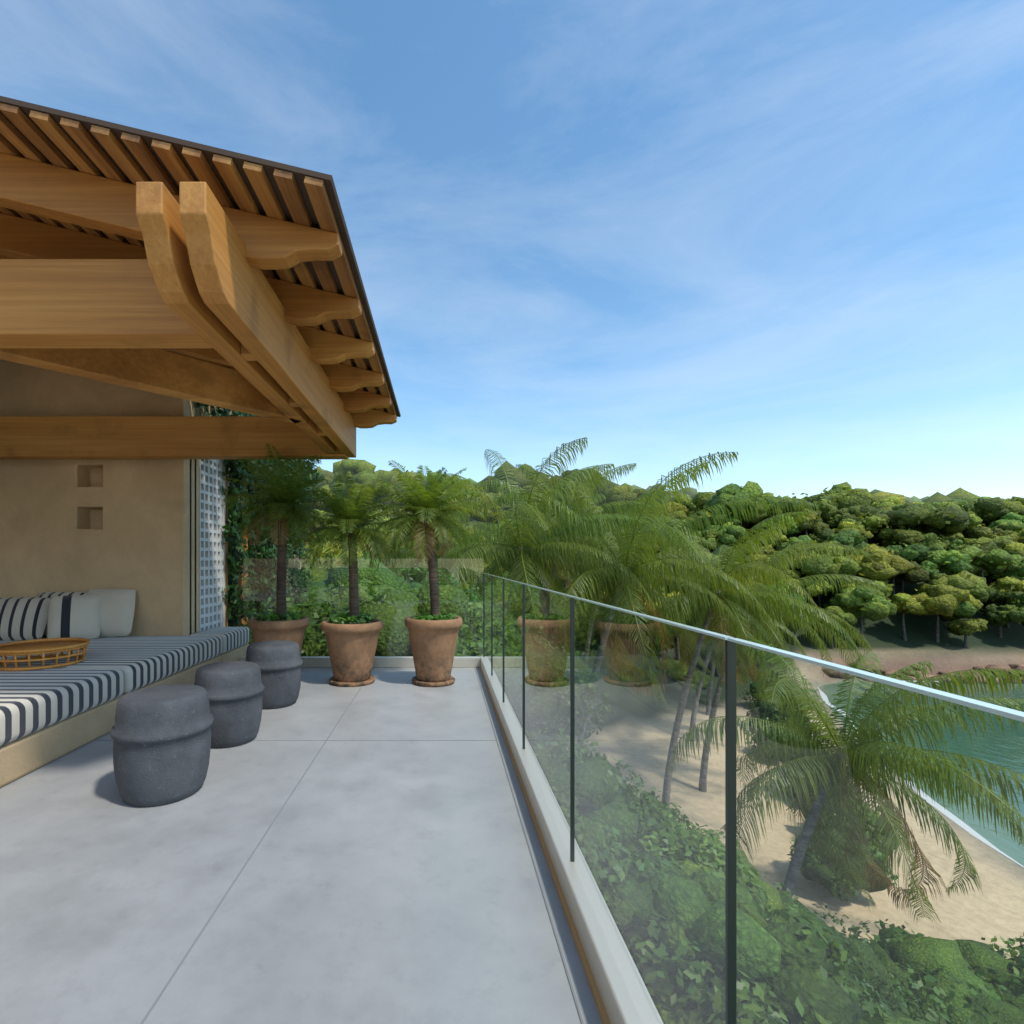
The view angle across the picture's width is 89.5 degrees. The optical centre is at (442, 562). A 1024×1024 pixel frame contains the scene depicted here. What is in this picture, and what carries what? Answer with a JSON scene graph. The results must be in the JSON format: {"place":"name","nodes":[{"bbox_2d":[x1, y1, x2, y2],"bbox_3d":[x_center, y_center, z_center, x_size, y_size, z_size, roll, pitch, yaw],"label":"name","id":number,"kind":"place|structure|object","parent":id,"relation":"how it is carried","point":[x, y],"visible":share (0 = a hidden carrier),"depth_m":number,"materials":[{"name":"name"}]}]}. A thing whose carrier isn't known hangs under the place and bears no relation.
{"place":"outdoors","nodes":[
{"label":"outdoors","id":0,"kind":"place"},
{"bbox_2d":[0,348,299,423],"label":"roof beam","id":1,"kind":"structure","parent":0,"point":[162,372],"depth_m":3.10,"materials":[{"name":"wood"}]},
{"bbox_2d":[223,459,254,493],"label":"hanging ivy","id":2,"kind":"object","parent":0,"point":[241,477],"visible":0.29,"depth_m":6.32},
{"bbox_2d":[220,459,259,638],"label":"ivy column","id":3,"kind":"structure","parent":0,"point":[244,609],"depth_m":6.20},
{"bbox_2d":[228,459,258,626],"bbox_3d":[-2.685,-0.115,6.865,0.010,2.390,1.370,0,0,0],"label":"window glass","id":4,"kind":"object","parent":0,"point":[231,581],"depth_m":6.62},
{"bbox_2d":[136,182,355,457],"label":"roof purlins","id":5,"kind":"object","parent":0,"point":[216,292],"visible":0.96,"depth_m":2.24,"materials":[{"name":"wood"}]},
{"bbox_2d":[247,461,288,619],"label":"climbing plant","id":6,"kind":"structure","parent":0,"point":[265,558],"depth_m":7.04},
{"bbox_2d":[262,463,312,608],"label":"ivy wall","id":7,"kind":"structure","parent":0,"point":[292,568],"depth_m":8.63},
{"bbox_2d":[248,590,348,644],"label":"bush","id":8,"kind":"object","parent":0,"point":[320,596],"visible":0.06,"depth_m":7.21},
{"bbox_2d":[0,668,602,1023],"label":"terrace floor","id":9,"kind":"structure","parent":0,"point":[386,882],"depth_m":1.83,"materials":[{"name":"concrete"}]},
{"bbox_2d":[0,359,199,635],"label":"wall","id":10,"kind":"structure","parent":9,"relation":"on","point":[77,525],"depth_m":5.20,"materials":[{"name":"paint"}]},
{"bbox_2d":[0,644,248,787],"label":"bench plinth","id":11,"kind":"structure","parent":9,"relation":"on","point":[24,755],"depth_m":3.05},
{"bbox_2d":[0,637,99,658],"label":"seat cushion","id":12,"kind":"object","parent":11,"relation":"on","point":[2,641],"visible":0.05,"depth_m":4.78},
{"bbox_2d":[0,597,49,640],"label":"striped pillow","id":13,"kind":"object","parent":12,"relation":"on","point":[23,618],"visible":0.91,"depth_m":4.84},
{"bbox_2d":[36,592,86,637],"bbox_3d":[-3.800,0.520,5.060,0.550,0.460,0.159,0,-14,3],"label":"striped pillow","id":14,"kind":"object","parent":12,"relation":"on","point":[46,595],"visible":0.07,"depth_m":5.07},
{"bbox_2d":[47,595,100,638],"bbox_3d":[-3.520,0.530,4.900,0.420,0.440,0.149,0,-17,-29],"label":"pillow","id":15,"kind":"object","parent":12,"relation":"on","point":[74,616],"visible":0.95,"depth_m":4.85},
{"bbox_2d":[0,669,123,745],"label":"bench cushion","id":16,"kind":"object","parent":11,"relation":"on","point":[31,701],"visible":0.98,"depth_m":3.05,"materials":[{"name":"fabric"}]},
{"bbox_2d":[0,636,221,692],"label":"bench cushion","id":17,"kind":"object","parent":11,"relation":"on","point":[140,661],"visible":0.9,"depth_m":4.20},
{"bbox_2d":[0,638,90,670],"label":"rattan tray","id":18,"kind":"object","parent":17,"relation":"on","point":[28,648],"visible":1,"depth_m":3.66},
{"bbox_2d":[86,589,135,636],"bbox_3d":[-3.320,0.500,5.080,0.500,0.480,0.159,0,-13,-3],"label":"throw pillow","id":19,"kind":"object","parent":17,"relation":"on","point":[117,607],"visible":0.69,"depth_m":5.03,"materials":[{"name":"beige fabric"}]},
{"bbox_2d":[189,627,248,653],"bbox_3d":[-2.415,0.840,5.555,0.390,0.200,0.690,0,0,0],"label":"seat cushion","id":20,"kind":"object","parent":11,"relation":"on","point":[233,638],"visible":0.65,"depth_m":5.46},
{"bbox_2d":[110,684,213,806],"bbox_3d":[-1.400,0.901,2.570,0.458,0.499,0.458,0,0,0],"label":"stone stool","id":21,"kind":"object","parent":9,"relation":"on","point":[160,736],"visible":1,"depth_m":2.40,"materials":[{"name":"stone"}]},
{"bbox_2d":[190,459,224,634],"bbox_3d":[-2.659,-0.130,5.740,0.063,2.560,0.880,0,0,0],"label":"lattice panel","id":22,"kind":"object","parent":9,"relation":"on","point":[212,564],"visible":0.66,"depth_m":5.84,"materials":[{"name":"grey"}]},
{"bbox_2d":[194,661,264,747],"bbox_3d":[-1.390,0.910,3.320,0.444,0.479,0.435,0,0,16],"label":"stone stool","id":23,"kind":"object","parent":9,"relation":"on","point":[234,689],"visible":0.83,"depth_m":3.16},
{"bbox_2d":[200,405,300,607],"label":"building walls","id":24,"kind":"structure","parent":9,"relation":"on","point":[203,412],"depth_m":7.77,"materials":[{"name":"paint"}]},
{"bbox_2d":[0,153,396,458],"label":"roof beams","id":25,"kind":"structure","parent":24,"relation":"attached to","point":[60,287],"depth_m":2.46,"materials":[{"name":"wood"}]},
{"bbox_2d":[0,103,396,416],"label":"roof slats","id":26,"kind":"object","parent":25,"relation":"on","point":[84,140],"visible":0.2,"depth_m":2.14,"materials":[{"name":"wood"}]},
{"bbox_2d":[0,96,400,416],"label":"roof sheet","id":27,"kind":"object","parent":26,"relation":"on","point":[208,152],"visible":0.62,"depth_m":2.09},
{"bbox_2d":[225,464,264,626],"bbox_3d":[-2.680,-0.130,6.865,0.100,2.560,1.370,0,0,0],"label":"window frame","id":28,"kind":"object","parent":24,"relation":"attached to","point":[226,565],"visible":0.01,"depth_m":6.25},
{"bbox_2d":[195,402,323,502],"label":"tree","id":29,"kind":"object","parent":9,"relation":"on","point":[221,412],"visible":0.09,"depth_m":6.55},
{"bbox_2d":[246,640,302,708],"bbox_3d":[-1.380,0.905,4.170,0.472,0.489,0.458,0,0,31],"label":"stone stool","id":30,"kind":"object","parent":9,"relation":"on","point":[279,662],"visible":0.85,"depth_m":4.00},
{"bbox_2d":[248,616,308,676],"bbox_3d":[-1.600,0.849,5.000,0.574,0.603,0.574,0,0,0],"label":"terracotta pot","id":31,"kind":"object","parent":9,"relation":"on","point":[292,630],"visible":0.37,"depth_m":4.78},
{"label":"pot soil","id":32,"kind":"structure","parent":31,"relation":"in","visible":0},
{"bbox_2d":[256,611,302,620],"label":"potted plant foliage","id":33,"kind":"object","parent":32,"relation":"on","point":[272,616],"visible":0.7,"depth_m":4.92,"materials":[{"name":"green plant"}]},
{"bbox_2d":[220,443,343,620],"bbox_3d":[-1.543,-0.238,5.032,1.245,1.697,1.116,0,0,-30],"label":"palm tree","id":34,"kind":"object","parent":32,"relation":"on","point":[279,493],"depth_m":4.89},
{"bbox_2d":[251,593,361,655],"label":"bush leaves","id":35,"kind":"object","parent":9,"relation":"on","point":[291,601],"visible":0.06,"depth_m":6.74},
{"bbox_2d":[95,668,583,1023],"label":"floor joints","id":36,"kind":"object","parent":9,"relation":"on","point":[219,904],"visible":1,"depth_m":1.94,"materials":[{"name":"grey"}]},
{"bbox_2d":[320,619,383,686],"bbox_3d":[-0.870,0.858,4.920,0.597,0.585,0.597,0,0,-30],"label":"terracotta pot","id":37,"kind":"object","parent":9,"relation":"on","point":[351,649],"visible":0.91,"depth_m":4.73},
{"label":"pot soil","id":38,"kind":"structure","parent":37,"relation":"in","visible":0},
{"bbox_2d":[281,473,414,623],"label":"palm tree","id":39,"kind":"object","parent":38,"relation":"on","point":[347,515],"depth_m":4.78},
{"bbox_2d":[327,611,374,623],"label":"potted plant foliage","id":40,"kind":"object","parent":38,"relation":"on","point":[362,618],"visible":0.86,"depth_m":4.85,"materials":[{"name":"green plant"}]},
{"bbox_2d":[324,563,482,601],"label":"bush leaves","id":41,"kind":"object","parent":9,"relation":"on","point":[473,598],"visible":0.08,"depth_m":9.15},
{"bbox_2d":[404,615,462,686],"bbox_3d":[-0.090,0.839,4.900,0.557,0.621,0.557,0,0,29],"label":"terracotta pot","id":42,"kind":"object","parent":9,"relation":"on","point":[433,644],"visible":0.95,"depth_m":4.72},
{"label":"pot soil","id":43,"kind":"structure","parent":42,"relation":"in","visible":0},
{"bbox_2d":[360,460,483,617],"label":"palm tree","id":44,"kind":"object","parent":43,"relation":"on","point":[431,500],"depth_m":4.81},
{"bbox_2d":[411,612,456,619],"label":"potted plant foliage","id":45,"kind":"object","parent":43,"relation":"on","point":[429,616],"visible":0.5,"depth_m":4.83,"materials":[{"name":"green plant"}]},
{"bbox_2d":[241,656,663,1023],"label":"curb","id":46,"kind":"structure","parent":9,"relation":"on","point":[626,998],"depth_m":1.63,"materials":[{"name":"concrete"}]},
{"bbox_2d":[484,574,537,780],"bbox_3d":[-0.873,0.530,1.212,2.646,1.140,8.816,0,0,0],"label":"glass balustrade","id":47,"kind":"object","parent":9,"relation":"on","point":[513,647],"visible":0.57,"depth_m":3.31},
{"bbox_2d":[483,573,735,1023],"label":"railing posts","id":48,"kind":"object","parent":47,"relation":"attached to","point":[730,832],"visible":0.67,"depth_m":0.80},
{"bbox_2d":[484,573,1023,721],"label":"handrail","id":49,"kind":"object","parent":47,"relation":"attached to","point":[982,706],"visible":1,"depth_m":0.55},
{"bbox_2d":[479,666,610,1023],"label":"drainage channel","id":50,"kind":"object","parent":9,"relation":"on","point":[592,984],"visible":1,"depth_m":1.73,"materials":[{"name":"brown"}]},
{"bbox_2d":[288,551,421,602],"bbox_3d":[-1.168,0.997,9.365,3.581,2.477,3.738,0,0,0],"label":"bush","id":51,"kind":"object","parent":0,"point":[383,574],"visible":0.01,"depth_m":8.98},
{"bbox_2d":[300,582,482,655],"bbox_3d":[-0.450,1.139,8.039,2.960,1.689,3.231,0,0,0],"label":"bush","id":52,"kind":"object","parent":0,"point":[393,610],"visible":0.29,"depth_m":7.05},
{"bbox_2d":[324,580,478,655],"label":"bush leaves","id":53,"kind":"object","parent":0,"point":[368,598],"visible":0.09,"depth_m":7.24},
{"bbox_2d":[416,612,544,692],"bbox_3d":[0.303,1.378,7.553,2.298,1.380,2.519,0,0,0],"label":"bush","id":54,"kind":"object","parent":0,"point":[538,660],"visible":0.1,"depth_m":6.91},
{"bbox_2d":[0,0,1023,498],"label":"sky","id":55,"kind":"structure","parent":0,"point":[786,236],"materials":[{"name":"blue"}]},
{"bbox_2d":[531,640,597,736],"bbox_3d":[1.301,2.045,8.692,2.733,1.851,2.601,0,0,0],"label":"bush","id":56,"kind":"object","parent":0,"point":[554,682],"visible":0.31,"depth_m":7.74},
{"bbox_2d":[535,746,639,856],"bbox_3d":[1.567,3.373,6.808,2.157,1.561,2.158,0,0,0],"label":"bush","id":57,"kind":"object","parent":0,"point":[591,782],"visible":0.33,"depth_m":6.36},
{"bbox_2d":[620,850,683,940],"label":"bush","id":58,"kind":"object","parent":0,"point":[652,857],"visible":0.01,"depth_m":5.21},
{"bbox_2d":[628,793,676,832],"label":"bush","id":59,"kind":"object","parent":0,"point":[646,816],"visible":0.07,"depth_m":7.77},
{"bbox_2d":[656,658,708,690],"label":"bush","id":60,"kind":"object","parent":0,"point":[704,686],"visible":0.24,"depth_m":51.05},
{"bbox_2d":[650,989,724,1023],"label":"bush","id":61,"kind":"object","parent":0,"point":[667,1016],"visible":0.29,"depth_m":3.61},
{"bbox_2d":[644,833,764,911],"bbox_3d":[2.838,3.889,5.846,1.703,1.395,1.691,0,0,0],"label":"bush","id":62,"kind":"object","parent":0,"point":[693,867],"visible":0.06,"depth_m":5.64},
{"bbox_2d":[672,575,789,715],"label":"palm tree","id":63,"kind":"object","parent":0,"point":[708,702],"depth_m":44.34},
{"bbox_2d":[473,526,1023,1005],"bbox_3d":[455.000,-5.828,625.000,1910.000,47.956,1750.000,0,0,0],"label":"sandy beach","id":64,"kind":"structure","parent":0,"point":[637,732],"depth_m":32.55,"materials":[{"name":"sand"}]},
{"bbox_2d":[376,540,458,582],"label":"shrub","id":65,"kind":"object","parent":64,"relation":"on","point":[384,558],"depth_m":57.59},
{"bbox_2d":[364,485,523,595],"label":"palm tree","id":66,"kind":"object","parent":64,"relation":"on","point":[423,564],"depth_m":32.62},
{"bbox_2d":[454,600,482,655],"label":"bush leaves","id":67,"kind":"object","parent":64,"relation":"on","point":[477,611],"visible":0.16,"depth_m":7.05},
{"bbox_2d":[457,583,554,648],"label":"bush leaves","id":68,"kind":"object","parent":64,"relation":"on","point":[533,632],"visible":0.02,"depth_m":9.58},
{"bbox_2d":[426,437,661,651],"bbox_3d":[4.820,3.222,23.810,11.359,18.698,11.891,0,0,0],"label":"palm tree","id":69,"kind":"object","parent":64,"relation":"on","point":[504,556],"depth_m":23.16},
{"bbox_2d":[471,463,655,740],"bbox_3d":[7.199,3.058,32.040,11.066,19.371,11.239,0,0,0],"label":"palm tree","id":70,"kind":"object","parent":64,"relation":"on","point":[596,495],"depth_m":30.63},
{"bbox_2d":[532,633,612,738],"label":"bush leaves","id":71,"kind":"object","parent":64,"relation":"on","point":[595,719],"visible":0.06,"depth_m":7.59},
{"bbox_2d":[534,722,674,838],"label":"bush leaves","id":72,"kind":"object","parent":64,"relation":"on","point":[580,753],"visible":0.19,"depth_m":6.75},
{"bbox_2d":[560,807,653,907],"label":"bush leaves","id":73,"kind":"object","parent":64,"relation":"on","point":[614,868],"visible":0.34,"depth_m":4.29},
{"bbox_2d":[575,817,653,931],"bbox_3d":[1.245,2.748,4.598,1.049,0.782,1.285,0,0,0],"label":"bush","id":74,"kind":"object","parent":64,"relation":"on","point":[634,904],"visible":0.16,"depth_m":4.11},
{"bbox_2d":[538,488,715,663],"bbox_3d":[12.401,3.905,37.145,12.229,17.642,10.781,0,0,0],"label":"palm tree","id":75,"kind":"object","parent":64,"relation":"on","point":[699,538],"depth_m":36.51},
{"bbox_2d":[305,458,1003,527],"bbox_3d":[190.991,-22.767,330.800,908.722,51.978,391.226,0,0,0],"label":"forest crowns","id":76,"kind":"object","parent":64,"relation":"on","point":[360,472],"visible":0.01,"depth_m":153.52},
{"bbox_2d":[491,451,818,757],"bbox_3d":[8.218,4.145,22.924,11.884,17.227,13.795,0,0,0],"label":"palm tree","id":77,"kind":"object","parent":64,"relation":"on","point":[640,566],"depth_m":21.96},
{"bbox_2d":[623,783,690,831],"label":"bush leaves","id":78,"kind":"object","parent":64,"relation":"on","point":[683,817],"visible":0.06,"depth_m":7.94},
{"bbox_2d":[301,481,1023,661],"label":"trees","id":79,"kind":"object","parent":64,"relation":"on","point":[946,586],"visible":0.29,"depth_m":74.95,"materials":[{"name":"plant"}]},
{"bbox_2d":[648,858,688,877],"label":"bush leaves","id":80,"kind":"object","parent":64,"relation":"on","point":[657,867],"visible":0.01,"depth_m":4.94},
{"bbox_2d":[658,659,697,688],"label":"bush leaves","id":81,"kind":"object","parent":64,"relation":"on","point":[684,677],"visible":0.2,"depth_m":50.81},
{"bbox_2d":[631,814,770,912],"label":"bush leaves","id":82,"kind":"object","parent":64,"relation":"on","point":[710,853],"visible":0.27,"depth_m":5.83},
{"bbox_2d":[653,571,806,741],"bbox_3d":[21.247,6.484,38.417,10.448,13.642,10.626,0,0,0],"label":"palm tree","id":83,"kind":"object","parent":64,"relation":"on","point":[790,633],"depth_m":37.44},
{"bbox_2d":[621,866,852,1023],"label":"bush leaves","id":84,"kind":"object","parent":64,"relation":"on","point":[831,968],"visible":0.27,"depth_m":3.79,"materials":[{"name":"plant"}]},
{"bbox_2d":[621,510,870,806],"bbox_3d":[14.984,4.919,25.587,11.573,16.166,12.526,0,0,0],"label":"palm tree","id":85,"kind":"object","parent":64,"relation":"on","point":[748,547],"depth_m":25.06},
{"bbox_2d":[675,969,832,1023],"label":"bush leaves","id":86,"kind":"object","parent":64,"relation":"on","point":[719,999],"visible":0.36,"depth_m":3.43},
{"bbox_2d":[739,679,792,704],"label":"bush leaves","id":87,"kind":"object","parent":64,"relation":"on","point":[748,697],"visible":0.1,"depth_m":47.26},
{"bbox_2d":[736,851,796,922],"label":"bush","id":88,"kind":"object","parent":64,"relation":"on","point":[776,901],"visible":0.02,"depth_m":10.02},
{"bbox_2d":[647,540,885,791],"bbox_3d":[18.164,5.809,30.137,11.932,14.865,12.499,0,0,0],"label":"palm tree","id":89,"kind":"object","parent":64,"relation":"on","point":[765,625],"depth_m":28.62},
{"bbox_2d":[746,697,787,726],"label":"bush leaves","id":90,"kind":"object","parent":64,"relation":"on","point":[748,713],"visible":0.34,"depth_m":40.24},
{"bbox_2d":[548,522,1009,676],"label":"forest trunks","id":91,"kind":"object","parent":64,"relation":"on","point":[965,645],"visible":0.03,"depth_m":67.31,"materials":[{"name":"brown plant"}]},
{"bbox_2d":[745,715,813,761],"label":"bush leaves","id":92,"kind":"object","parent":64,"relation":"on","point":[753,746],"visible":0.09,"depth_m":35.41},
{"bbox_2d":[747,696,817,734],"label":"bush","id":93,"kind":"object","parent":64,"relation":"on","point":[760,715],"visible":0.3,"depth_m":40.38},
{"bbox_2d":[779,890,826,944],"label":"bush","id":94,"kind":"object","parent":64,"relation":"on","point":[786,896],"depth_m":10.69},
{"bbox_2d":[772,762,863,797],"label":"bush leaves","id":95,"kind":"object","parent":64,"relation":"on","point":[794,784],"visible":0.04,"depth_m":28.61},
{"bbox_2d":[787,832,897,900],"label":"bush leaves","id":96,"kind":"object","parent":64,"relation":"on","point":[807,861],"visible":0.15,"depth_m":19.81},
{"bbox_2d":[794,829,891,892],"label":"bush","id":97,"kind":"object","parent":64,"relation":"on","point":[822,877],"visible":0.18,"depth_m":19.60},
{"bbox_2d":[668,637,1023,927],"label":"palm tree","id":98,"kind":"object","parent":64,"relation":"on","point":[861,755],"depth_m":16.38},
{"bbox_2d":[817,802,896,852],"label":"bush leaves","id":99,"kind":"object","parent":64,"relation":"on","point":[867,831],"visible":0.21,"depth_m":22.85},
{"bbox_2d":[840,961,890,1016],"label":"bush leaves","id":100,"kind":"object","parent":64,"relation":"on","point":[858,999],"visible":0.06,"depth_m":6.46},
{"bbox_2d":[808,904,931,1022],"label":"bush leaves","id":101,"kind":"object","parent":64,"relation":"on","point":[891,989],"visible":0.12,"depth_m":10.55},
{"bbox_2d":[845,982,894,1023],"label":"bush leaves","id":102,"kind":"object","parent":64,"relation":"on","point":[879,1013],"visible":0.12,"depth_m":4.30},
{"bbox_2d":[850,937,945,1023],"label":"bush","id":103,"kind":"object","parent":64,"relation":"on","point":[914,1005],"depth_m":12.46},
{"bbox_2d":[880,958,952,1023],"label":"bush leaves","id":104,"kind":"object","parent":64,"relation":"on","point":[915,985],"visible":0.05,"depth_m":12.27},
{"bbox_2d":[822,660,1023,683],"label":"shore rocks","id":105,"kind":"object","parent":64,"relation":"on","point":[839,674],"visible":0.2,"depth_m":61.58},
{"bbox_2d":[848,919,1007,1023],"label":"bush leaves","id":106,"kind":"object","parent":64,"relation":"on","point":[930,979],"visible":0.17,"depth_m":13.10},
{"bbox_2d":[981,936,1023,1002],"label":"bush leaves","id":107,"kind":"object","parent":64,"relation":"on","point":[1004,977],"visible":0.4,"depth_m":13.35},
{"bbox_2d":[986,937,1023,982],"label":"bush leaves","id":108,"kind":"object","parent":64,"relation":"on","point":[1020,960],"visible":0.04,"depth_m":13.92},
{"bbox_2d":[634,869,865,1023],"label":"bush","id":109,"kind":"object","parent":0,"point":[691,907],"visible":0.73,"depth_m":3.83,"materials":[{"name":"plant"}]},
{"bbox_2d":[750,677,808,704],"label":"bush","id":110,"kind":"object","parent":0,"point":[754,686],"visible":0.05,"depth_m":46.95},
{"bbox_2d":[752,722,820,760],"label":"bush","id":111,"kind":"object","parent":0,"point":[766,742],"visible":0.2,"depth_m":34.77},
{"bbox_2d":[779,759,853,801],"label":"bush","id":112,"kind":"object","parent":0,"point":[801,785],"visible":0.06,"depth_m":28.68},
{"bbox_2d":[793,900,903,1017],"bbox_3d":[7.803,9.205,10.888,4.249,2.858,4.139,0,0,0],"label":"bush","id":113,"kind":"object","parent":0,"point":[876,965],"visible":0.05,"depth_m":10.94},
{"bbox_2d":[800,796,899,854],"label":"bush","id":114,"kind":"object","parent":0,"point":[881,837],"visible":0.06,"depth_m":23.02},
{"bbox_2d":[856,1015,914,1023],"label":"bush","id":115,"kind":"object","parent":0,"point":[899,1020],"visible":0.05,"depth_m":4.31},
{"bbox_2d":[819,681,1023,865],"bbox_3d":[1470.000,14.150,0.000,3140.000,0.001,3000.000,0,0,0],"label":"sea water","id":116,"kind":"structure","parent":0,"point":[1006,750],"depth_m":39.09,"materials":[{"name":"liquid"}]},
{"bbox_2d":[817,681,1023,866],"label":"shore foam","id":117,"kind":"object","parent":116,"relation":"on","point":[947,813],"visible":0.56,"depth_m":28.65,"materials":[{"name":"white"}]},
{"bbox_2d":[870,927,998,1023],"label":"bush","id":118,"kind":"object","parent":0,"point":[929,955],"visible":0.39,"depth_m":13.28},
{"bbox_2d":[955,939,1023,1023],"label":"bush","id":119,"kind":"object","parent":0,"point":[985,956],"visible":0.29,"depth_m":13.11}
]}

